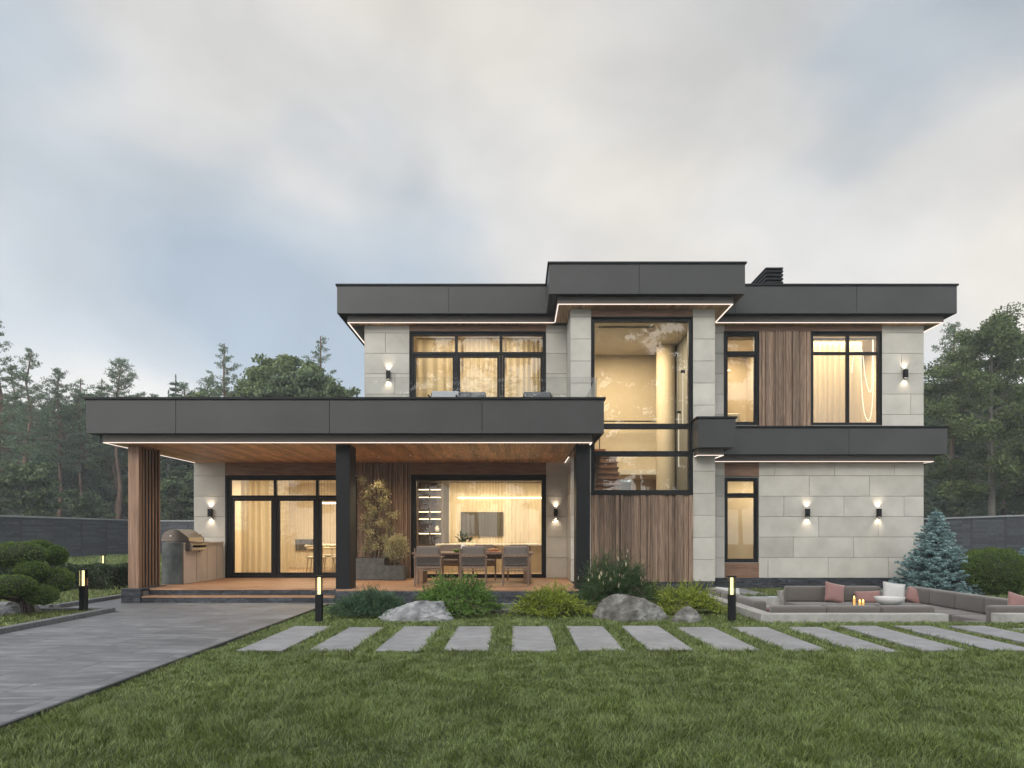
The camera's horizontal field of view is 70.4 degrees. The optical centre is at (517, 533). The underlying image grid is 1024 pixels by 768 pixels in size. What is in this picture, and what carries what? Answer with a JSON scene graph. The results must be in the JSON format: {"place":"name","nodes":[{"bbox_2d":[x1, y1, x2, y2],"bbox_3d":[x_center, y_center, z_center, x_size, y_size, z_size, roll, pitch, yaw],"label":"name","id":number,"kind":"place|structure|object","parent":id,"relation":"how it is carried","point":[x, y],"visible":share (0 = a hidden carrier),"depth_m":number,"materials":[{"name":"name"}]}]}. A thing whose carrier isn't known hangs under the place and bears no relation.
{"place":"outdoors","nodes":[
{"label":"outdoors","id":0,"kind":"place"},
{"bbox_2d":[0,573,161,626],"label":"planting ground","id":1,"kind":"structure","parent":0,"point":[61,595],"depth_m":15.43,"materials":[{"name":"soil"}]},
{"bbox_2d":[0,601,39,614],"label":"boulder","id":2,"kind":"object","parent":1,"relation":"on","point":[6,607],"visible":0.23,"depth_m":13.02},
{"bbox_2d":[0,539,75,613],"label":"cloud pruned tree","id":3,"kind":"object","parent":1,"relation":"on","point":[31,582],"visible":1,"depth_m":12.83,"materials":[{"name":"green plant"}]},
{"bbox_2d":[0,562,127,589],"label":"hedge","id":4,"kind":"object","parent":1,"relation":"on","point":[101,576],"visible":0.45,"depth_m":18.66,"materials":[{"name":"green plant"}]},
{"bbox_2d":[78,569,88,610],"bbox_3d":[-8.098,1.058,13.550,0.130,0.785,0.130,0,0,0],"label":"bollard light","id":5,"kind":"object","parent":1,"relation":"on","point":[83,590],"visible":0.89,"depth_m":13.52,"materials":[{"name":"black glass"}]},
{"bbox_2d":[0,598,334,723],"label":"driveway","id":6,"kind":"structure","parent":0,"point":[41,667],"depth_m":9.80,"materials":[{"name":"concrete"}]},
{"bbox_2d":[0,0,1023,596],"label":"sky","id":7,"kind":"structure","parent":0,"point":[180,180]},
{"bbox_2d":[0,553,1023,767],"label":"ground","id":8,"kind":"structure","parent":0,"point":[399,756],"depth_m":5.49,"materials":[{"name":"plant"}]},
{"bbox_2d":[1,365,29,514],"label":"pine tree","id":9,"kind":"object","parent":8,"relation":"on","point":[9,382],"visible":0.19,"depth_m":61.76,"materials":[{"name":"green plant"}]},
{"bbox_2d":[0,321,41,510],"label":"pine tree","id":10,"kind":"object","parent":8,"relation":"on","point":[11,397],"visible":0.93,"depth_m":47.12,"materials":[{"name":"green plant"}]},
{"bbox_2d":[2,347,62,507],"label":"pine tree","id":11,"kind":"object","parent":8,"relation":"on","point":[35,397],"visible":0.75,"depth_m":55.01,"materials":[{"name":"green plant"}]},
{"bbox_2d":[0,461,69,516],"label":"broadleaf tree","id":12,"kind":"object","parent":8,"relation":"on","point":[29,475],"visible":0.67,"depth_m":45.55,"materials":[{"name":"green plant"}]},
{"bbox_2d":[15,421,71,516],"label":"spruce tree","id":13,"kind":"object","parent":8,"relation":"on","point":[57,489],"visible":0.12,"depth_m":59.21,"materials":[{"name":"green plant"}]},
{"bbox_2d":[29,368,91,516],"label":"pine tree","id":14,"kind":"object","parent":8,"relation":"on","point":[60,440],"visible":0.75,"depth_m":57.75,"materials":[{"name":"green plant"}]},
{"bbox_2d":[0,594,121,633],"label":"kerb","id":15,"kind":"structure","parent":8,"relation":"on","point":[40,623],"depth_m":12.84,"materials":[{"name":"concrete"}]},
{"bbox_2d":[0,515,127,556],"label":"boundary wall","id":16,"kind":"structure","parent":8,"relation":"on","point":[76,537],"depth_m":45.64,"materials":[{"name":"concrete"}]},
{"bbox_2d":[29,393,127,507],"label":"broadleaf tree","id":17,"kind":"object","parent":8,"relation":"on","point":[67,482],"visible":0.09,"depth_m":63.90,"materials":[{"name":"green plant"}]},
{"bbox_2d":[49,388,108,514],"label":"pine tree","id":18,"kind":"object","parent":8,"relation":"on","point":[86,446],"visible":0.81,"depth_m":58.43,"materials":[{"name":"green plant"}]},
{"bbox_2d":[61,378,109,514],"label":"pine tree","id":19,"kind":"object","parent":8,"relation":"on","point":[84,473],"visible":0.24,"depth_m":63.60,"materials":[{"name":"green plant"}]},
{"bbox_2d":[64,489,118,518],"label":"broadleaf tree","id":20,"kind":"object","parent":8,"relation":"on","point":[80,506],"visible":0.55,"depth_m":53.66,"materials":[{"name":"green plant"}]},
{"bbox_2d":[68,379,127,518],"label":"spruce tree","id":21,"kind":"object","parent":8,"relation":"on","point":[102,491],"visible":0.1,"depth_m":63.97,"materials":[{"name":"green plant"}]},
{"bbox_2d":[90,391,127,518],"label":"pine tree","id":22,"kind":"object","parent":8,"relation":"on","point":[113,471],"visible":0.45,"depth_m":61.23,"materials":[{"name":"green plant"}]},
{"bbox_2d":[84,358,146,518],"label":"pine tree","id":23,"kind":"object","parent":8,"relation":"on","point":[123,382],"visible":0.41,"depth_m":59.95,"materials":[{"name":"green plant"}]},
{"bbox_2d":[83,444,182,503],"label":"broadleaf tree","id":24,"kind":"object","parent":8,"relation":"on","point":[100,461],"visible":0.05,"depth_m":62.95,"materials":[{"name":"green plant"}]},
{"bbox_2d":[160,473,193,519],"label":"broadleaf tree","id":25,"kind":"object","parent":8,"relation":"on","point":[169,485],"visible":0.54,"depth_m":57.69,"materials":[{"name":"green plant"}]},
{"bbox_2d":[160,390,193,513],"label":"spruce tree","id":26,"kind":"object","parent":8,"relation":"on","point":[168,467],"visible":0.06,"depth_m":62.21,"materials":[{"name":"green plant"}]},
{"bbox_2d":[160,520,193,552],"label":"boundary wall","id":27,"kind":"structure","parent":8,"relation":"on","point":[166,525],"depth_m":55.12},
{"bbox_2d":[161,468,193,518],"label":"broadleaf tree","id":28,"kind":"object","parent":8,"relation":"on","point":[177,473],"visible":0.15,"depth_m":61.71,"materials":[{"name":"green plant"}]},
{"bbox_2d":[187,378,254,396],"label":"broadleaf tree","id":29,"kind":"object","parent":8,"relation":"on","point":[241,383],"visible":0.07,"depth_m":62.65,"materials":[{"name":"green plant"}]},
{"bbox_2d":[206,343,240,396],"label":"pine tree","id":30,"kind":"object","parent":8,"relation":"on","point":[225,359],"visible":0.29,"depth_m":59.55,"materials":[{"name":"green plant"}]},
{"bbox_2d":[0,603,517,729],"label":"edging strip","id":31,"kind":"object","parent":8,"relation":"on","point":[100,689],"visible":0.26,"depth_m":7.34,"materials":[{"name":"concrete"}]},
{"bbox_2d":[240,352,325,395],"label":"broadleaf tree","id":32,"kind":"object","parent":8,"relation":"on","point":[259,377],"visible":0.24,"depth_m":54.52,"materials":[{"name":"green plant"}]},
{"bbox_2d":[237,626,329,652],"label":"stepping slab","id":33,"kind":"structure","parent":8,"relation":"on","point":[285,639],"depth_m":9.97,"materials":[{"name":"concrete"}]},
{"bbox_2d":[248,367,336,396],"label":"broadleaf tree","id":34,"kind":"object","parent":8,"relation":"on","point":[309,382],"visible":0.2,"depth_m":48.63,"materials":[{"name":"green plant"}]},
{"bbox_2d":[314,575,323,621],"bbox_3d":[-3.346,1.107,12.260,0.130,0.785,0.130,0,0,0],"label":"bollard light","id":35,"kind":"object","parent":8,"relation":"on","point":[319,606],"visible":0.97,"depth_m":12.21,"materials":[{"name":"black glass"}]},
{"bbox_2d":[303,336,337,396],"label":"pine tree","id":36,"kind":"object","parent":8,"relation":"on","point":[320,359],"visible":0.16,"depth_m":54.20,"materials":[{"name":"green plant"}]},
{"bbox_2d":[324,376,360,396],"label":"broadleaf tree","id":37,"kind":"object","parent":8,"relation":"on","point":[341,391],"visible":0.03,"depth_m":53.51,"materials":[{"name":"green plant"}]},
{"bbox_2d":[311,627,381,652],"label":"stepping slab","id":38,"kind":"structure","parent":8,"relation":"on","point":[348,638],"depth_m":10.18,"materials":[{"name":"concrete"}]},
{"bbox_2d":[323,583,406,618],"bbox_3d":[-2.513,1.188,12.947,2.155,0.646,1.400,0,0,0],"label":"blue green juniper","id":39,"kind":"object","parent":8,"relation":"on","point":[371,602],"visible":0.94,"depth_m":12.77,"materials":[{"name":"green plant"}]},
{"bbox_2d":[376,626,438,653],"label":"stepping slab","id":40,"kind":"structure","parent":8,"relation":"on","point":[408,638],"depth_m":10.01,"materials":[{"name":"concrete"}]},
{"bbox_2d":[378,600,452,621],"bbox_3d":[-1.704,1.387,12.605,1.422,0.461,0.864,0,0,0],"label":"boulder","id":41,"kind":"object","parent":8,"relation":"on","point":[424,610],"visible":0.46,"depth_m":12.34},
{"bbox_2d":[413,569,513,618],"bbox_3d":[-1.127,1.074,13.113,2.293,0.852,1.508,0,0,0],"label":"green juniper","id":42,"kind":"object","parent":8,"relation":"on","point":[460,597],"visible":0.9,"depth_m":12.96,"materials":[{"name":"green plant"}]},
{"bbox_2d":[442,626,492,652],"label":"stepping slab","id":43,"kind":"structure","parent":8,"relation":"on","point":[469,638],"depth_m":10.09,"materials":[{"name":"concrete"}]},
{"bbox_2d":[84,261,958,602],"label":"modern house","id":44,"kind":"structure","parent":8,"relation":"on","point":[724,501],"depth_m":19.05,"materials":[{"name":"stone"}]},
{"bbox_2d":[162,542,223,583],"bbox_3d":[-8.090,0.710,18.210,0.500,0.979,2.380,0,0,0],"label":"outdoor kitchen","id":45,"kind":"object","parent":44,"relation":"on","point":[180,565],"visible":0.88,"depth_m":17.48,"materials":[{"name":"wood"}]},
{"bbox_2d":[161,529,209,551],"bbox_3d":[-8.025,0.183,17.592,0.810,0.565,0.866,0,0,0],"label":"gas grill","id":46,"kind":"object","parent":45,"relation":"in","point":[193,540],"visible":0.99,"depth_m":17.23,"materials":[{"name":"metal"}]},
{"bbox_2d":[241,480,288,571],"bbox_3d":[-7.025,-0.271,20.149,1.350,2.881,0.137,0,0,0],"label":"curtain","id":47,"kind":"object","parent":44,"relation":"hanging from","point":[255,536],"visible":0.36,"depth_m":20.15,"materials":[{"name":"fabric"}]},
{"bbox_2d":[228,478,335,577],"bbox_3d":[-6.085,-0.150,19.645,3.434,2.700,0.130,0,0,0],"label":"window","id":48,"kind":"structure","parent":44,"relation":"in","point":[275,499],"depth_m":19.61,"materials":[{"name":"black metal"}]},
{"bbox_2d":[356,475,400,579],"bbox_3d":[-3.619,-0.160,18.899,1.196,2.719,1.186,0,0,0],"label":"planter","id":49,"kind":"object","parent":44,"relation":"on","point":[369,568],"visible":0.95,"depth_m":18.74,"materials":[{"name":"concrete"}]},
{"bbox_2d":[382,532,410,580],"bbox_3d":[-3.093,0.585,18.649,0.722,1.227,0.687,0,0,-19],"label":"planter","id":50,"kind":"object","parent":44,"relation":"on","point":[397,546],"visible":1,"depth_m":18.49,"materials":[{"name":"concrete"}]},
{"bbox_2d":[413,546,443,585],"bbox_3d":[-2.030,0.746,16.735,0.645,0.910,0.629,0,0,0],"label":"dining chair","id":51,"kind":"object","parent":44,"relation":"on","point":[427,557],"visible":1,"depth_m":16.45,"materials":[{"name":"fabric"}]},
{"bbox_2d":[417,482,443,569],"bbox_3d":[-2.887,-0.250,24.155,0.836,2.900,0.410,0,0,0],"label":"shelf unit","id":52,"kind":"object","parent":44,"relation":"on","point":[430,506],"visible":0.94,"depth_m":24.30,"materials":[{"name":"white wood"}]},
{"bbox_2d":[417,338,461,396],"bbox_3d":[-2.170,-3.956,20.199,1.260,2.951,0.140,0,0,0],"label":"curtain","id":53,"kind":"object","parent":44,"relation":"hanging from","point":[434,367],"visible":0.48,"depth_m":20.20,"materials":[{"name":"fabric"}]},
{"bbox_2d":[436,544,462,579],"bbox_3d":[-1.749,0.746,18.764,0.645,0.910,0.629,0,0,4],"label":"dining chair","id":54,"kind":"object","parent":44,"relation":"on","point":[449,562],"visible":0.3,"depth_m":18.93,"materials":[{"name":"grey wood"}]},
{"bbox_2d":[459,546,486,585],"bbox_3d":[-1.010,0.746,16.756,0.645,0.910,0.629,0,0,-2],"label":"dining chair","id":55,"kind":"object","parent":44,"relation":"on","point":[472,557],"visible":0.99,"depth_m":16.47,"materials":[{"name":"fabric"}]},
{"bbox_2d":[412,551,533,583],"bbox_3d":[-1.050,0.828,17.697,2.900,0.745,0.994,0,0,0],"label":"terrace table","id":56,"kind":"object","parent":44,"relation":"on","point":[451,555],"visible":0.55,"depth_m":17.28,"materials":[{"name":"brown wood"}]},
{"bbox_2d":[411,333,544,396],"bbox_3d":[-1.057,-3.930,19.645,3.632,2.960,0.130,0,0,0],"label":"window","id":57,"kind":"structure","parent":44,"relation":"in","point":[456,355],"depth_m":19.59,"materials":[{"name":"black metal"}]},
{"bbox_2d":[413,477,544,577],"bbox_3d":[-1.030,-0.160,19.620,3.577,2.720,0.120,0,0,0],"label":"window","id":58,"kind":"structure","parent":44,"relation":"in","point":[415,479],"depth_m":19.56,"materials":[{"name":"black metal"}]},
{"bbox_2d":[461,512,503,535],"bbox_3d":[-1.172,-0.314,24.366,1.429,0.800,0.067,0,0,0],"label":"television","id":59,"kind":"object","parent":44,"relation":"attached to","point":[482,523],"visible":0.94,"depth_m":24.33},
{"bbox_2d":[463,338,504,396],"bbox_3d":[-0.920,-3.956,20.151,1.160,2.951,0.141,0,0,0],"label":"curtain","id":60,"kind":"object","parent":44,"relation":"hanging from","point":[480,367],"visible":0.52,"depth_m":20.15,"materials":[{"name":"fabric"}]},
{"bbox_2d":[435,544,540,571],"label":"kitchen island","id":61,"kind":"structure","parent":44,"relation":"on","point":[536,559],"depth_m":22.30,"materials":[{"name":"brown wood"}]},
{"bbox_2d":[501,546,529,585],"bbox_3d":[-0.030,0.746,16.735,0.645,0.910,0.629,0,0,1],"label":"dining chair","id":62,"kind":"object","parent":44,"relation":"on","point":[515,557],"visible":1,"depth_m":16.45,"materials":[{"name":"fabric"}]},
{"bbox_2d":[506,338,542,396],"bbox_3d":[0.210,-3.956,20.202,1.020,2.951,0.138,0,0,0],"label":"curtain","id":63,"kind":"object","parent":44,"relation":"hanging from","point":[522,367],"visible":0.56,"depth_m":20.20,"materials":[{"name":"fabric"}]},
{"bbox_2d":[595,449,622,489],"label":"staircase","id":64,"kind":"structure","parent":44,"relation":"attached to","point":[607,473],"depth_m":21.63,"materials":[{"name":"brown wood"}]},
{"bbox_2d":[595,327,653,342],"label":"ceiling","id":65,"kind":"structure","parent":44,"relation":"attached to","point":[622,334],"depth_m":19.88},
{"bbox_2d":[592,318,691,492],"bbox_3d":[3.118,-3.192,18.225,2.515,4.375,0.150,0,0,0],"label":"window","id":66,"kind":"structure","parent":44,"relation":"in","point":[688,426],"depth_m":18.15,"materials":[{"name":"black metal"}]},
{"bbox_2d":[728,339,752,350],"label":"ceiling","id":67,"kind":"structure","parent":44,"relation":"attached to","point":[738,344],"depth_m":20.93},
{"bbox_2d":[725,478,757,561],"bbox_3d":[6.052,-0.360,19.635,0.908,2.280,0.130,0,0,0],"label":"window","id":68,"kind":"structure","parent":44,"relation":"in","point":[754,495],"depth_m":19.58,"materials":[{"name":"black metal"}]},
{"bbox_2d":[725,333,757,424],"bbox_3d":[6.052,-4.165,19.635,0.908,2.490,0.130,0,0,0],"label":"window","id":69,"kind":"structure","parent":44,"relation":"in","point":[754,353],"depth_m":19.58,"materials":[{"name":"black metal"}]},
{"bbox_2d":[751,267,782,283],"bbox_3d":[7.105,-6.947,21.050,0.490,0.795,2.060,0,0,0],"label":"chimney cowl","id":70,"kind":"object","parent":44,"relation":"on","point":[770,275],"visible":0.39,"depth_m":20.05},
{"bbox_2d":[813,341,861,422],"bbox_3d":[8.893,-3.981,20.600,1.826,3.001,0.139,0,0,0],"label":"curtain","id":71,"kind":"object","parent":44,"relation":"hanging from","point":[828,388],"visible":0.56,"depth_m":20.61,"materials":[{"name":"fabric"}]},
{"bbox_2d":[812,333,880,424],"bbox_3d":[8.871,-4.165,19.630,1.890,2.490,0.120,0,0,0],"label":"window","id":72,"kind":"structure","parent":44,"relation":"in","point":[878,335],"depth_m":19.58,"materials":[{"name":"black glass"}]},
{"bbox_2d":[512,626,555,653],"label":"stepping slab","id":73,"kind":"structure","parent":8,"relation":"on","point":[537,638],"depth_m":9.99,"materials":[{"name":"concrete"}]},
{"bbox_2d":[504,579,595,619],"bbox_3d":[0.670,1.150,13.072,1.818,0.738,1.325,0,0,0],"label":"yellow juniper","id":74,"kind":"object","parent":8,"relation":"on","point":[550,602],"visible":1,"depth_m":12.91,"materials":[{"name":"green plant"}]},
{"bbox_2d":[567,626,624,652],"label":"stepping slab","id":75,"kind":"structure","parent":8,"relation":"on","point":[588,638],"depth_m":10.07,"materials":[{"name":"concrete"}]},
{"bbox_2d":[569,543,661,606],"bbox_3d":[1.833,0.828,13.996,2.191,1.320,2.034,0,0,0],"label":"mountain pine","id":76,"kind":"object","parent":8,"relation":"on","point":[606,580],"visible":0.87,"depth_m":13.63,"materials":[{"name":"green plant"}]},
{"bbox_2d":[592,594,668,622],"bbox_3d":[2.026,1.357,12.560,1.423,0.615,0.889,0,0,0],"label":"boulder","id":77,"kind":"object","parent":8,"relation":"on","point":[623,607],"visible":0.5,"depth_m":12.36,"materials":[{"name":"stone"}]},
{"bbox_2d":[623,626,691,652],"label":"stepping slab","id":78,"kind":"structure","parent":8,"relation":"on","point":[655,637],"depth_m":10.04,"materials":[{"name":"concrete"}]},
{"bbox_2d":[671,606,701,623],"bbox_3d":[2.828,1.413,12.221,0.548,0.362,0.429,0,0,14],"label":"boulder","id":79,"kind":"object","parent":8,"relation":"on","point":[688,614],"visible":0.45,"depth_m":12.10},
{"bbox_2d":[650,578,736,616],"bbox_3d":[3.138,1.156,13.282,1.639,0.707,1.480,0,0,32],"label":"yellow juniper","id":80,"kind":"object","parent":8,"relation":"on","point":[672,601],"visible":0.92,"depth_m":13.22,"materials":[{"name":"green plant"}]},
{"bbox_2d":[679,627,759,652],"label":"stepping slab","id":81,"kind":"structure","parent":8,"relation":"on","point":[715,637],"depth_m":10.15,"materials":[{"name":"concrete"}]},
{"bbox_2d":[727,576,736,622],"bbox_3d":[3.610,1.107,12.200,0.130,0.785,0.130,0,0,0],"label":"bollard light","id":82,"kind":"object","parent":8,"relation":"on","point":[731,606],"visible":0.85,"depth_m":12.15,"materials":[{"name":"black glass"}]},
{"bbox_2d":[731,627,824,652],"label":"stepping slab","id":83,"kind":"structure","parent":8,"relation":"on","point":[779,638],"depth_m":10.15,"materials":[{"name":"concrete"}]},
{"bbox_2d":[790,627,896,653],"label":"stepping slab","id":84,"kind":"structure","parent":8,"relation":"on","point":[835,637],"depth_m":10.09,"materials":[{"name":"concrete"}]},
{"bbox_2d":[700,590,1023,622],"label":"seating pit","id":85,"kind":"object","parent":8,"relation":"on","point":[753,612],"visible":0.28,"depth_m":12.10,"materials":[{"name":"concrete"}]},
{"bbox_2d":[707,588,765,610],"bbox_3d":[4.790,1.619,14.940,0.900,0.757,3.320,0,0,0],"label":"sofa","id":86,"kind":"object","parent":85,"relation":"on","point":[752,602],"visible":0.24,"depth_m":13.94,"materials":[{"name":"fabric"}]},
{"bbox_2d":[784,586,880,605],"bbox_3d":[7.350,1.613,16.600,2.200,0.767,0.900,0,0,0],"label":"sofa","id":87,"kind":"object","parent":85,"relation":"on","point":[804,595],"visible":0.34,"depth_m":16.81,"materials":[{"name":"fabric"}]},
{"bbox_2d":[824,581,844,602],"bbox_3d":[7.309,1.375,16.700,0.568,0.555,0.254,0,0,0],"label":"pillow","id":88,"kind":"object","parent":87,"relation":"on","point":[834,593],"visible":0.98,"depth_m":16.62,"materials":[{"name":"pink fabric"}]},
{"bbox_2d":[854,590,879,602],"bbox_3d":[8.070,1.470,16.680,0.632,0.310,0.187,0,0,0],"label":"pillow","id":89,"kind":"object","parent":87,"relation":"on","point":[867,596],"visible":0.78,"depth_m":16.62,"materials":[{"name":"pink fabric"}]},
{"bbox_2d":[769,605,934,612],"bbox_3d":[5.755,1.621,12.810,2.790,0.752,0.880,0,0,0],"label":"sofa","id":90,"kind":"object","parent":85,"relation":"on","point":[851,609],"visible":0.23,"depth_m":12.37,"materials":[{"name":"fabric"}]},
{"bbox_2d":[901,586,1007,622],"bbox_3d":[8.940,1.619,15.165,0.880,0.757,3.770,0,0,0],"label":"sofa","id":91,"kind":"object","parent":85,"relation":"on","point":[958,606],"visible":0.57,"depth_m":14.85,"materials":[{"name":"fabric"}]},
{"bbox_2d":[883,581,905,602],"bbox_3d":[8.645,1.370,16.640,0.590,0.548,0.243,0,0,0],"label":"pillow","id":92,"kind":"object","parent":91,"relation":"on","point":[892,589],"visible":0.68,"depth_m":16.59,"materials":[{"name":"white fabric"}]},
{"bbox_2d":[963,605,1023,622],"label":"sofa","id":93,"kind":"object","parent":85,"relation":"on","point":[990,609],"visible":0.31,"depth_m":12.40,"materials":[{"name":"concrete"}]},
{"bbox_2d":[839,626,966,652],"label":"stepping slab","id":94,"kind":"structure","parent":8,"relation":"on","point":[908,640],"depth_m":10.04,"materials":[{"name":"concrete"}]},
{"bbox_2d":[881,508,984,594],"bbox_3d":[10.515,0.486,18.320,2.327,2.271,2.292,0,0,0],"label":"blue spruce","id":95,"kind":"object","parent":8,"relation":"on","point":[927,566],"visible":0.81,"depth_m":18.00,"materials":[{"name":"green plant"}]},
{"bbox_2d":[924,387,969,517],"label":"spruce tree","id":96,"kind":"object","parent":8,"relation":"on","point":[934,503],"visible":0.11,"depth_m":57.40,"materials":[{"name":"green plant"}]},
{"bbox_2d":[924,394,970,497],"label":"broadleaf tree","id":97,"kind":"object","parent":8,"relation":"on","point":[926,466],"visible":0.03,"depth_m":59.90,"materials":[{"name":"green plant"}]},
{"bbox_2d":[924,321,982,516],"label":"pine tree","id":98,"kind":"object","parent":8,"relation":"on","point":[952,327],"visible":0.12,"depth_m":56.06,"materials":[{"name":"green plant"}]},
{"bbox_2d":[893,626,1023,651],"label":"stepping slab","id":99,"kind":"structure","parent":8,"relation":"on","point":[987,644],"depth_m":10.12,"materials":[{"name":"concrete"}]},
{"bbox_2d":[923,302,1023,515],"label":"broadleaf tree","id":100,"kind":"object","parent":8,"relation":"on","point":[997,333],"visible":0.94,"depth_m":44.37,"materials":[{"name":"green plant"}]},
{"bbox_2d":[924,515,1023,555],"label":"boundary wall","id":101,"kind":"structure","parent":8,"relation":"on","point":[1000,532],"depth_m":41.51,"materials":[{"name":"concrete"}]},
{"bbox_2d":[944,406,1007,516],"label":"spruce tree","id":102,"kind":"object","parent":8,"relation":"on","point":[964,456],"visible":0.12,"depth_m":55.04,"materials":[{"name":"green plant"}]},
{"bbox_2d":[942,333,1023,494],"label":"broadleaf tree","id":103,"kind":"object","parent":8,"relation":"on","point":[1014,424],"visible":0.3,"depth_m":51.93,"materials":[{"name":"green plant"}]},
{"bbox_2d":[944,474,1023,516],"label":"broadleaf tree","id":104,"kind":"object","parent":8,"relation":"on","point":[1000,507],"visible":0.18,"depth_m":53.78,"materials":[{"name":"green plant"}]},
{"bbox_2d":[948,626,1023,643],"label":"stepping slab","id":105,"kind":"structure","parent":8,"relation":"on","point":[1007,634],"depth_m":10.63,"materials":[{"name":"concrete"}]},
{"bbox_2d":[958,546,1023,594],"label":"round shrub","id":106,"kind":"object","parent":8,"relation":"on","point":[996,571],"visible":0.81,"depth_m":17.15,"materials":[{"name":"green plant"}]},
{"bbox_2d":[826,604,901,605],"bbox_3d":[6.975,1.714,14.300,1.550,0.568,0.600,0,0,0],"label":"coffee table","id":107,"kind":"object","parent":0,"point":[856,604],"visible":0.16,"depth_m":14.57,"materials":[{"name":"stone"}]},
{"bbox_2d":[874,596,905,604],"bbox_3d":[7.317,1.339,14.250,0.580,0.178,0.493,0,0,0],"label":"bowl","id":108,"kind":"object","parent":107,"relation":"on","point":[890,600],"visible":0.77,"depth_m":14.10,"materials":[{"name":"white ceramic"}]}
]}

